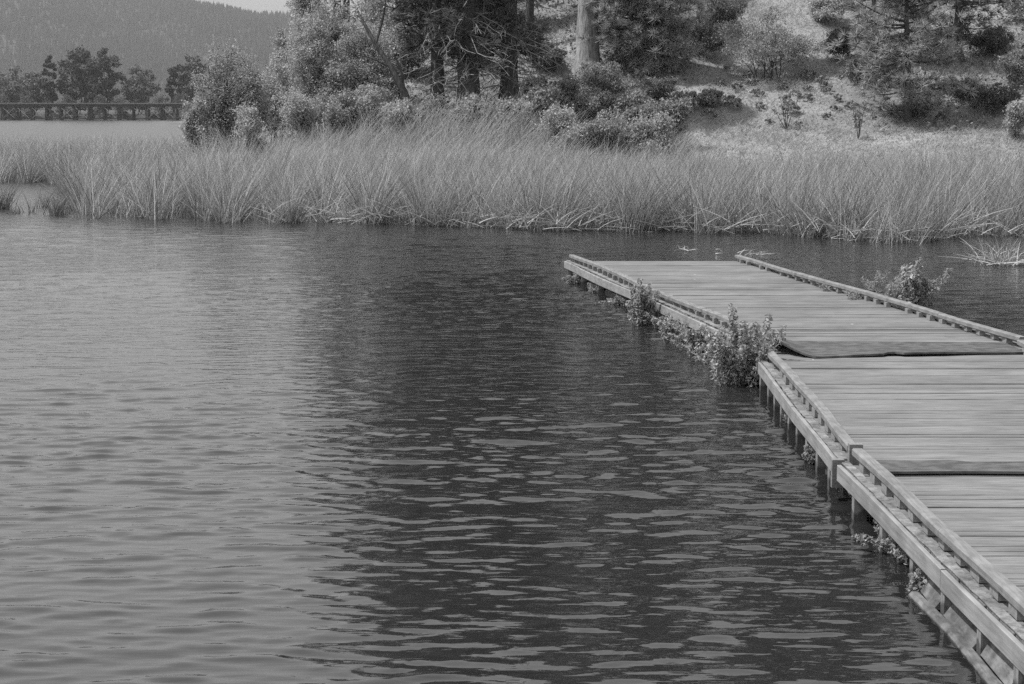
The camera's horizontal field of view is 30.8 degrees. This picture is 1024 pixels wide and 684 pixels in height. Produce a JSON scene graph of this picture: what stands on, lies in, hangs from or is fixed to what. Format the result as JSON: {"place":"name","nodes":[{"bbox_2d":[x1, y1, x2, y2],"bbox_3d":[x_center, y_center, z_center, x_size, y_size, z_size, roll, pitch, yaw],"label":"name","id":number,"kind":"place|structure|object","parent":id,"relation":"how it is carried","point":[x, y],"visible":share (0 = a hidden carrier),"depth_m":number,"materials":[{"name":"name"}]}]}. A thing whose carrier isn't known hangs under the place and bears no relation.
{"place":"outdoors","nodes":[
{"label":"outdoors","id":0,"kind":"place"},
{"bbox_2d":[0,0,271,119],"bbox_3d":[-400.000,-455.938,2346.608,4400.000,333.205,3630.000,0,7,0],"label":"mountain","id":1,"kind":"structure","parent":0,"point":[81,115],"depth_m":2877.14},
{"bbox_2d":[0,64,36,113],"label":"broadleaf tree","id":2,"kind":"object","parent":1,"relation":"on","point":[12,91],"visible":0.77,"depth_m":598.05,"materials":[{"name":"grey plant"}]},
{"bbox_2d":[16,70,48,113],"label":"broadleaf tree","id":3,"kind":"object","parent":1,"relation":"on","point":[38,98],"visible":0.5,"depth_m":612.49,"materials":[{"name":"grey plant"}]},
{"bbox_2d":[38,55,58,113],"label":"broadleaf tree","id":4,"kind":"object","parent":1,"relation":"on","point":[44,83],"visible":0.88,"depth_m":593.24,"materials":[{"name":"grey plant"}]},
{"bbox_2d":[56,45,100,113],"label":"broadleaf tree","id":5,"kind":"object","parent":1,"relation":"on","point":[77,78],"visible":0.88,"depth_m":595.96,"materials":[{"name":"grey plant"}]},
{"bbox_2d":[83,48,125,112],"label":"broadleaf tree","id":6,"kind":"object","parent":1,"relation":"on","point":[96,70],"visible":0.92,"depth_m":592.37,"materials":[{"name":"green plant"}]},
{"bbox_2d":[119,63,162,113],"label":"broadleaf tree","id":7,"kind":"object","parent":1,"relation":"on","point":[142,79],"visible":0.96,"depth_m":598.24,"materials":[{"name":"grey plant"}]},
{"bbox_2d":[164,66,181,114],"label":"broadleaf tree","id":8,"kind":"object","parent":1,"relation":"on","point":[171,79],"visible":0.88,"depth_m":593.71,"materials":[{"name":"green plant"}]},
{"bbox_2d":[0,0,365,109],"bbox_3d":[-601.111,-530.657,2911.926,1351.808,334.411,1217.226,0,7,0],"label":"forest","id":9,"kind":"object","parent":1,"relation":"on","point":[81,14],"visible":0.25,"depth_m":2928.96,"materials":[{"name":"plant"}]},
{"bbox_2d":[170,54,207,109],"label":"broadleaf tree","id":10,"kind":"object","parent":1,"relation":"on","point":[183,79],"visible":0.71,"depth_m":603.20,"materials":[{"name":"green plant"}]},
{"bbox_2d":[197,0,366,17],"label":"sky","id":11,"kind":"structure","parent":0,"point":[258,5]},
{"bbox_2d":[0,120,1023,683],"bbox_3d":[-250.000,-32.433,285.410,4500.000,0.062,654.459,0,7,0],"label":"water","id":12,"kind":"structure","parent":0,"point":[304,452],"depth_m":16.44,"materials":[{"name":"black liquid"}]},
{"bbox_2d":[0,182,23,208],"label":"reed clump","id":13,"kind":"object","parent":12,"relation":"in","point":[3,202],"visible":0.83,"depth_m":60.00,"materials":[{"name":"plant"}]},
{"bbox_2d":[40,193,80,214],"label":"reed clump","id":14,"kind":"object","parent":12,"relation":"in","point":[58,209],"visible":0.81,"depth_m":56.71,"materials":[{"name":"plant"}]},
{"bbox_2d":[0,103,235,119],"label":"trestle bridge","id":15,"kind":"structure","parent":12,"relation":"in","point":[76,106],"depth_m":569.09,"materials":[{"name":"wood"}]},
{"bbox_2d":[561,273,580,283],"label":"dock weed","id":16,"kind":"object","parent":12,"relation":"on","point":[576,279],"visible":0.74,"depth_m":33.99,"materials":[{"name":"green plant"}]},
{"bbox_2d":[595,296,630,306],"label":"dock weed","id":17,"kind":"object","parent":12,"relation":"on","point":[619,301],"visible":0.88,"depth_m":30.21,"materials":[{"name":"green plant"}]},
{"bbox_2d":[240,180,1023,242],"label":"dead reeds","id":18,"kind":"object","parent":12,"relation":"on","point":[553,218],"visible":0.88,"depth_m":48.46,"materials":[{"name":"plant"}]},
{"bbox_2d":[625,278,661,325],"bbox_3d":[1.962,-0.587,27.555,0.511,0.768,0.491,-4,8,-28],"label":"dock weed","id":19,"kind":"object","parent":12,"relation":"on","point":[640,305],"visible":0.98,"depth_m":27.45,"materials":[{"name":"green plant"}]},
{"bbox_2d":[662,326,700,345],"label":"dock weed","id":20,"kind":"object","parent":12,"relation":"on","point":[681,337],"visible":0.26,"depth_m":24.99,"materials":[{"name":"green plant"}]},
{"bbox_2d":[670,339,727,362],"bbox_3d":[2.565,0.127,23.297,1.303,0.367,0.636,2,7,13],"label":"dock weed","id":21,"kind":"object","parent":12,"relation":"on","point":[694,351],"visible":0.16,"depth_m":23.59,"materials":[{"name":"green plant"}]},
{"bbox_2d":[562,254,1023,351],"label":"dock section","id":22,"kind":"object","parent":12,"relation":"on","point":[695,294],"visible":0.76,"depth_m":27.44,"materials":[{"name":"grey wood"}]},
{"bbox_2d":[646,312,675,328],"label":"dock weed","id":23,"kind":"object","parent":22,"relation":"attached to","point":[654,320],"visible":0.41,"depth_m":26.94,"materials":[{"name":"grey plant"}]},
{"bbox_2d":[656,315,691,335],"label":"dock weed","id":24,"kind":"object","parent":22,"relation":"attached to","point":[669,326],"visible":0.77,"depth_m":25.99,"materials":[{"name":"grey plant"}]},
{"bbox_2d":[684,325,723,352],"bbox_3d":[2.533,-0.019,24.514,0.581,0.430,0.406,-3,8,-21],"label":"dock weed","id":25,"kind":"object","parent":22,"relation":"attached to","point":[694,339],"visible":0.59,"depth_m":24.43,"materials":[{"name":"grey plant"}]},
{"bbox_2d":[694,342,725,374],"bbox_3d":[2.656,0.216,22.502,0.935,0.455,0.872,1,7,10],"label":"dock weed","id":26,"kind":"object","parent":22,"relation":"attached to","point":[708,354],"visible":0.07,"depth_m":22.48,"materials":[{"name":"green plant"}]},
{"bbox_2d":[698,303,786,387],"bbox_3d":[2.752,0.042,21.614,1.094,0.998,1.069,-5,9,-37],"label":"dock weed","id":27,"kind":"object","parent":22,"relation":"attached to","point":[739,355],"visible":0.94,"depth_m":21.41,"materials":[{"name":"grey plant"}]},
{"bbox_2d":[763,331,1022,357],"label":"rubber mat","id":28,"kind":"object","parent":22,"relation":"on","point":[827,349],"visible":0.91,"depth_m":22.22,"materials":[{"name":"rubber"}]},
{"bbox_2d":[860,270,888,292],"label":"dock weed","id":29,"kind":"object","parent":12,"relation":"in","point":[877,280],"visible":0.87,"depth_m":32.22,"materials":[{"name":"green plant"}]},
{"bbox_2d":[851,533,902,557],"bbox_3d":[2.722,1.436,13.325,0.466,0.258,0.403,-3,8,-24],"label":"dock weed","id":30,"kind":"object","parent":12,"relation":"on","point":[892,547],"visible":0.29,"depth_m":13.32,"materials":[{"name":"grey plant"}]},
{"bbox_2d":[867,275,904,298],"bbox_3d":[6.492,-0.891,31.410,0.913,0.503,0.710,-6,9,-38],"label":"dock weed","id":31,"kind":"object","parent":12,"relation":"in","point":[893,291],"visible":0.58,"depth_m":31.25,"materials":[{"name":"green plant"}]},
{"bbox_2d":[755,340,1023,493],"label":"dock section","id":32,"kind":"object","parent":12,"relation":"on","point":[964,407],"visible":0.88,"depth_m":18.17,"materials":[{"name":"grey wood"}]},
{"bbox_2d":[802,443,815,464],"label":"dock weed","id":33,"kind":"object","parent":32,"relation":"attached to","point":[810,453],"visible":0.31,"depth_m":16.71,"materials":[{"name":"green plant"}]},
{"bbox_2d":[897,257,953,305],"bbox_3d":[6.727,-0.943,30.250,0.936,0.884,0.545,0,7,0],"label":"dock weed","id":34,"kind":"object","parent":12,"relation":"in","point":[915,288],"visible":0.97,"depth_m":30.20,"materials":[{"name":"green plant"}]},
{"bbox_2d":[837,448,1023,683],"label":"dock section","id":35,"kind":"object","parent":12,"relation":"on","point":[958,539],"visible":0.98,"depth_m":12.30,"materials":[{"name":"grey wood"}]},
{"bbox_2d":[893,548,909,564],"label":"dock weed","id":36,"kind":"object","parent":35,"relation":"attached to","point":[898,552],"visible":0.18,"depth_m":13.00,"materials":[{"name":"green plant"}]},
{"bbox_2d":[905,566,929,592],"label":"dock weed","id":37,"kind":"object","parent":35,"relation":"attached to","point":[919,578],"visible":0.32,"depth_m":12.26,"materials":[{"name":"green plant"}]},
{"bbox_2d":[876,460,1023,473],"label":"rubber mat","id":38,"kind":"object","parent":35,"relation":"on","point":[926,467],"visible":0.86,"depth_m":14.84,"materials":[{"name":"rubber"}]},
{"bbox_2d":[936,237,1023,265],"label":"reed clump","id":39,"kind":"object","parent":12,"relation":"in","point":[1005,259],"visible":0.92,"depth_m":38.23,"materials":[{"name":"plant"}]},
{"bbox_2d":[212,0,1023,176],"bbox_3d":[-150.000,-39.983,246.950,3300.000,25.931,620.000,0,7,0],"label":"ground","id":40,"kind":"structure","parent":0,"point":[853,96],"depth_m":78.03,"materials":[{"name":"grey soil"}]},
{"bbox_2d":[178,95,218,156],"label":"leafy shrub","id":41,"kind":"object","parent":40,"relation":"on","point":[190,125],"visible":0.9,"depth_m":72.42,"materials":[{"name":"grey plant"}]},
{"bbox_2d":[183,36,278,151],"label":"willow","id":42,"kind":"object","parent":40,"relation":"on","point":[221,103],"visible":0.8,"depth_m":73.07,"materials":[{"name":"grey plant"}]},
{"bbox_2d":[230,102,272,160],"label":"leafy shrub","id":43,"kind":"object","parent":40,"relation":"on","point":[249,120],"visible":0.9,"depth_m":70.23,"materials":[{"name":"grey plant"}]},
{"bbox_2d":[255,63,291,145],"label":"leafy shrub","id":44,"kind":"object","parent":40,"relation":"on","point":[273,104],"visible":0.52,"depth_m":76.76,"materials":[{"name":"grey plant"}]},
{"bbox_2d":[264,27,295,149],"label":"broadleaf tree","id":45,"kind":"object","parent":40,"relation":"on","point":[278,42],"visible":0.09,"depth_m":82.86,"materials":[{"name":"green plant"}]},
{"bbox_2d":[263,8,335,125],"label":"broadleaf tree","id":46,"kind":"object","parent":40,"relation":"on","point":[304,54],"visible":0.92,"depth_m":74.77,"materials":[{"name":"grey plant"}]},
{"bbox_2d":[275,82,330,145],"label":"leafy shrub","id":47,"kind":"object","parent":40,"relation":"on","point":[303,115],"visible":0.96,"depth_m":72.04,"materials":[{"name":"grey plant"}]},
{"bbox_2d":[284,0,330,63],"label":"broadleaf tree","id":48,"kind":"object","parent":40,"relation":"on","point":[302,4],"visible":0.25,"depth_m":84.52,"materials":[{"name":"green plant"}]},
{"bbox_2d":[302,3,357,122],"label":"alder tree","id":49,"kind":"object","parent":40,"relation":"on","point":[336,32],"visible":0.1,"depth_m":78.29,"materials":[{"name":"grey plant"}]},
{"bbox_2d":[311,44,356,133],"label":"leafy shrub","id":50,"kind":"object","parent":40,"relation":"on","point":[335,68],"visible":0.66,"depth_m":74.19,"materials":[{"name":"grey plant"}]},
{"bbox_2d":[332,0,349,24],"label":"alder tree","id":51,"kind":"object","parent":40,"relation":"on","point":[343,18],"visible":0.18,"depth_m":88.87,"materials":[{"name":"grey plant"}]},
{"bbox_2d":[319,87,373,138],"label":"leafy shrub","id":52,"kind":"object","parent":40,"relation":"on","point":[345,99],"visible":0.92,"depth_m":72.08,"materials":[{"name":"grey plant"}]},
{"bbox_2d":[309,0,414,107],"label":"leaning tree","id":53,"kind":"object","parent":40,"relation":"on","point":[400,82],"visible":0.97,"depth_m":74.45,"materials":[{"name":"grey plant"}]},
{"bbox_2d":[330,22,401,95],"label":"broadleaf tree","id":54,"kind":"object","parent":40,"relation":"on","point":[366,70],"visible":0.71,"depth_m":75.68,"materials":[{"name":"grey plant"}]},
{"bbox_2d":[340,18,396,67],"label":"alder tree","id":55,"kind":"object","parent":40,"relation":"on","point":[385,33],"visible":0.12,"depth_m":79.14,"materials":[{"name":"grey plant"}]},
{"bbox_2d":[352,81,390,127],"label":"leafy shrub","id":56,"kind":"object","parent":40,"relation":"on","point":[366,93],"visible":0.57,"depth_m":73.09,"materials":[{"name":"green plant"}]},
{"bbox_2d":[353,0,401,34],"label":"broadleaf tree","id":57,"kind":"object","parent":40,"relation":"on","point":[374,13],"visible":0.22,"depth_m":82.40,"materials":[{"name":"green plant"}]},
{"bbox_2d":[377,72,413,107],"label":"leafy shrub","id":58,"kind":"object","parent":40,"relation":"on","point":[390,84],"visible":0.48,"depth_m":75.00,"materials":[{"name":"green plant"}]},
{"bbox_2d":[376,96,424,136],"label":"leafy shrub","id":59,"kind":"object","parent":40,"relation":"on","point":[396,109],"visible":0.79,"depth_m":71.98,"materials":[{"name":"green plant"}]},
{"bbox_2d":[388,20,430,78],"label":"leafy shrub","id":60,"kind":"object","parent":40,"relation":"on","point":[409,62],"visible":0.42,"depth_m":78.78,"materials":[{"name":"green plant"}]},
{"bbox_2d":[416,93,451,126],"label":"leafy shrub","id":61,"kind":"object","parent":40,"relation":"on","point":[429,101],"visible":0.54,"depth_m":73.07,"materials":[{"name":"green plant"}]},
{"bbox_2d":[384,0,516,102],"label":"pine tree","id":62,"kind":"object","parent":40,"relation":"on","point":[411,11],"visible":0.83,"depth_m":74.58,"materials":[{"name":"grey plant"}]},
{"bbox_2d":[411,0,526,108],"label":"pine tree","id":63,"kind":"object","parent":40,"relation":"on","point":[463,22],"visible":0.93,"depth_m":73.86,"materials":[{"name":"grey plant"}]},
{"bbox_2d":[449,92,493,128],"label":"leafy shrub","id":64,"kind":"object","parent":40,"relation":"on","point":[469,102],"visible":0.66,"depth_m":72.40,"materials":[{"name":"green plant"}]},
{"bbox_2d":[452,0,562,106],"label":"pine tree","id":65,"kind":"object","parent":40,"relation":"on","point":[505,9],"visible":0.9,"depth_m":74.75,"materials":[{"name":"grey plant"}]},
{"bbox_2d":[0,111,1023,244],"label":"reeds","id":66,"kind":"object","parent":40,"relation":"on","point":[117,149],"visible":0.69,"depth_m":53.30,"materials":[{"name":"plant"}]},
{"bbox_2d":[489,96,535,134],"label":"leafy shrub","id":67,"kind":"object","parent":40,"relation":"on","point":[519,106],"visible":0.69,"depth_m":72.10,"materials":[{"name":"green plant"}]},
{"bbox_2d":[517,0,548,42],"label":"pine tree","id":68,"kind":"object","parent":40,"relation":"on","point":[530,12],"visible":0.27,"depth_m":82.60,"materials":[{"name":"grey plant"}]},
{"bbox_2d":[518,73,548,96],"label":"leafy shrub","id":69,"kind":"object","parent":40,"relation":"on","point":[542,80],"visible":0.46,"depth_m":78.99,"materials":[{"name":"grey plant"}]},
{"bbox_2d":[521,84,562,122],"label":"leafy shrub","id":70,"kind":"object","parent":40,"relation":"on","point":[538,94],"visible":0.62,"depth_m":72.75,"materials":[{"name":"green plant"}]},
{"bbox_2d":[526,38,567,72],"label":"leafy shrub","id":71,"kind":"object","parent":40,"relation":"on","point":[560,53],"visible":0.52,"depth_m":80.72,"materials":[{"name":"grey plant"}]},
{"bbox_2d":[529,104,591,153],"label":"leafy shrub","id":72,"kind":"object","parent":40,"relation":"on","point":[564,118],"visible":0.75,"depth_m":70.70,"materials":[{"name":"grey plant"}]},
{"bbox_2d":[543,73,582,113],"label":"leafy shrub","id":73,"kind":"object","parent":40,"relation":"on","point":[568,87],"visible":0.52,"depth_m":75.01,"materials":[{"name":"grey plant"}]},
{"bbox_2d":[118,85,1022,184],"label":"bank grass","id":74,"kind":"structure","parent":40,"relation":"on","point":[485,135],"depth_m":70.06,"materials":[{"name":"plant"}]},
{"bbox_2d":[569,0,600,78],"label":"pine tree","id":75,"kind":"object","parent":40,"relation":"on","point":[587,51],"visible":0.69,"depth_m":79.96,"materials":[{"name":"grey plant"}]},
{"bbox_2d":[574,82,623,122],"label":"leafy shrub","id":76,"kind":"object","parent":40,"relation":"on","point":[595,100],"visible":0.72,"depth_m":73.93,"materials":[{"name":"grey plant"}]},
{"bbox_2d":[570,106,630,156],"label":"leafy shrub","id":77,"kind":"object","parent":40,"relation":"on","point":[610,126],"visible":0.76,"depth_m":69.88,"materials":[{"name":"grey plant"}]},
{"bbox_2d":[576,60,631,93],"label":"leafy shrub","id":78,"kind":"object","parent":40,"relation":"on","point":[597,75],"visible":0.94,"depth_m":77.73,"materials":[{"name":"grey plant"}]},
{"bbox_2d":[577,0,681,72],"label":"pine tree","id":79,"kind":"object","parent":40,"relation":"on","point":[628,41],"visible":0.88,"depth_m":79.20,"materials":[{"name":"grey plant"}]},
{"bbox_2d":[612,87,660,128],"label":"leafy shrub","id":80,"kind":"object","parent":40,"relation":"on","point":[631,103],"visible":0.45,"depth_m":73.06,"materials":[{"name":"grey plant"}]},
{"bbox_2d":[622,111,679,159],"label":"leafy shrub","id":81,"kind":"object","parent":40,"relation":"on","point":[661,126],"visible":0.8,"depth_m":69.77,"materials":[{"name":"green plant"}]},
{"bbox_2d":[625,75,677,100],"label":"leafy shrub","id":82,"kind":"object","parent":40,"relation":"on","point":[660,88],"visible":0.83,"depth_m":76.68,"materials":[{"name":"grey plant"}]},
{"bbox_2d":[636,96,693,140],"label":"leafy shrub","id":83,"kind":"object","parent":40,"relation":"on","point":[675,109],"visible":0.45,"depth_m":72.12,"materials":[{"name":"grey plant"}]},
{"bbox_2d":[620,0,712,77],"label":"pine tree","id":84,"kind":"object","parent":40,"relation":"on","point":[667,33],"visible":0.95,"depth_m":78.81,"materials":[{"name":"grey plant"}]},
{"bbox_2d":[668,90,702,109],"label":"leafy shrub","id":85,"kind":"object","parent":40,"relation":"on","point":[692,94],"visible":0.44,"depth_m":75.85,"materials":[{"name":"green plant"}]},
{"bbox_2d":[683,20,730,57],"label":"leafy shrub","id":86,"kind":"object","parent":40,"relation":"on","point":[704,34],"visible":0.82,"depth_m":81.80,"materials":[{"name":"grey plant"}]},
{"bbox_2d":[397,0,1023,135],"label":"undergrowth","id":87,"kind":"object","parent":40,"relation":"on","point":[943,94],"visible":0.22,"depth_m":80.09,"materials":[{"name":"grey plant"}]},
{"bbox_2d":[696,88,727,107],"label":"leafy shrub","id":88,"kind":"object","parent":40,"relation":"on","point":[711,96],"visible":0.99,"depth_m":76.13,"materials":[{"name":"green plant"}]},
{"bbox_2d":[696,0,748,26],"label":"leafy shrub","id":89,"kind":"object","parent":40,"relation":"on","point":[721,10],"visible":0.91,"depth_m":84.40,"materials":[{"name":"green plant"}]},
{"bbox_2d":[711,7,828,82],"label":"leafy shrub","id":90,"kind":"object","parent":40,"relation":"on","point":[777,41],"visible":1,"depth_m":79.18,"materials":[{"name":"grey plant"}]},
{"bbox_2d":[772,93,800,129],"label":"dry weed","id":91,"kind":"object","parent":40,"relation":"on","point":[785,113],"visible":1,"depth_m":74.34,"materials":[{"name":"grey plant"}]},
{"bbox_2d":[806,0,852,26],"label":"leafy shrub","id":92,"kind":"object","parent":40,"relation":"on","point":[820,9],"visible":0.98,"depth_m":86.91,"materials":[{"name":"grey plant"}]},
{"bbox_2d":[823,23,861,61],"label":"leafy shrub","id":93,"kind":"object","parent":40,"relation":"on","point":[843,47],"visible":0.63,"depth_m":80.95,"materials":[{"name":"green plant"}]},
{"bbox_2d":[851,101,865,139],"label":"dry weed","id":94,"kind":"object","parent":40,"relation":"on","point":[856,125],"visible":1,"depth_m":73.21,"materials":[{"name":"grey plant"}]},
{"bbox_2d":[846,54,872,85],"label":"leafy shrub","id":95,"kind":"object","parent":40,"relation":"on","point":[850,71],"visible":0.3,"depth_m":78.40,"materials":[{"name":"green plant"}]},
{"bbox_2d":[841,0,895,46],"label":"pine tree","id":96,"kind":"object","parent":40,"relation":"on","point":[852,5],"visible":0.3,"depth_m":80.49,"materials":[{"name":"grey plant"}]},
{"bbox_2d":[822,0,982,122],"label":"pine tree","id":97,"kind":"object","parent":40,"relation":"on","point":[913,92],"visible":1,"depth_m":74.94,"materials":[{"name":"grey plant"}]},
{"bbox_2d":[921,25,969,64],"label":"leafy shrub","id":98,"kind":"object","parent":40,"relation":"on","point":[949,37],"visible":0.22,"depth_m":80.65,"materials":[{"name":"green plant"}]},
{"bbox_2d":[936,74,988,101],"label":"leafy shrub","id":99,"kind":"object","parent":40,"relation":"on","point":[956,90],"visible":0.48,"depth_m":77.76,"materials":[{"name":"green plant"}]},
{"bbox_2d":[929,0,1022,61],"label":"pine tree","id":100,"kind":"object","parent":40,"relation":"on","point":[959,6],"visible":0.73,"depth_m":81.45,"materials":[{"name":"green plant"}]},
{"bbox_2d":[965,24,1015,54],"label":"leafy shrub","id":101,"kind":"object","parent":40,"relation":"on","point":[999,40],"visible":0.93,"depth_m":82.43,"materials":[{"name":"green plant"}]},
{"bbox_2d":[963,81,1022,112],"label":"leafy shrub","id":102,"kind":"object","parent":40,"relation":"on","point":[1001,99],"visible":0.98,"depth_m":76.39,"materials":[{"name":"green plant"}]},
{"bbox_2d":[991,0,1023,20],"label":"leafy shrub","id":103,"kind":"object","parent":40,"relation":"on","point":[1018,7],"visible":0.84,"depth_m":86.10,"materials":[{"name":"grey plant"}]},
{"bbox_2d":[995,48,1023,85],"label":"leafy shrub","id":104,"kind":"object","parent":40,"relation":"on","point":[1013,64],"visible":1,"depth_m":79.04,"materials":[{"name":"grey plant"}]},
{"bbox_2d":[1001,99,1023,137],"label":"leafy shrub","id":105,"kind":"object","parent":40,"relation":"on","point":[1014,121],"visible":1,"depth_m":72.14,"materials":[{"name":"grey plant"}]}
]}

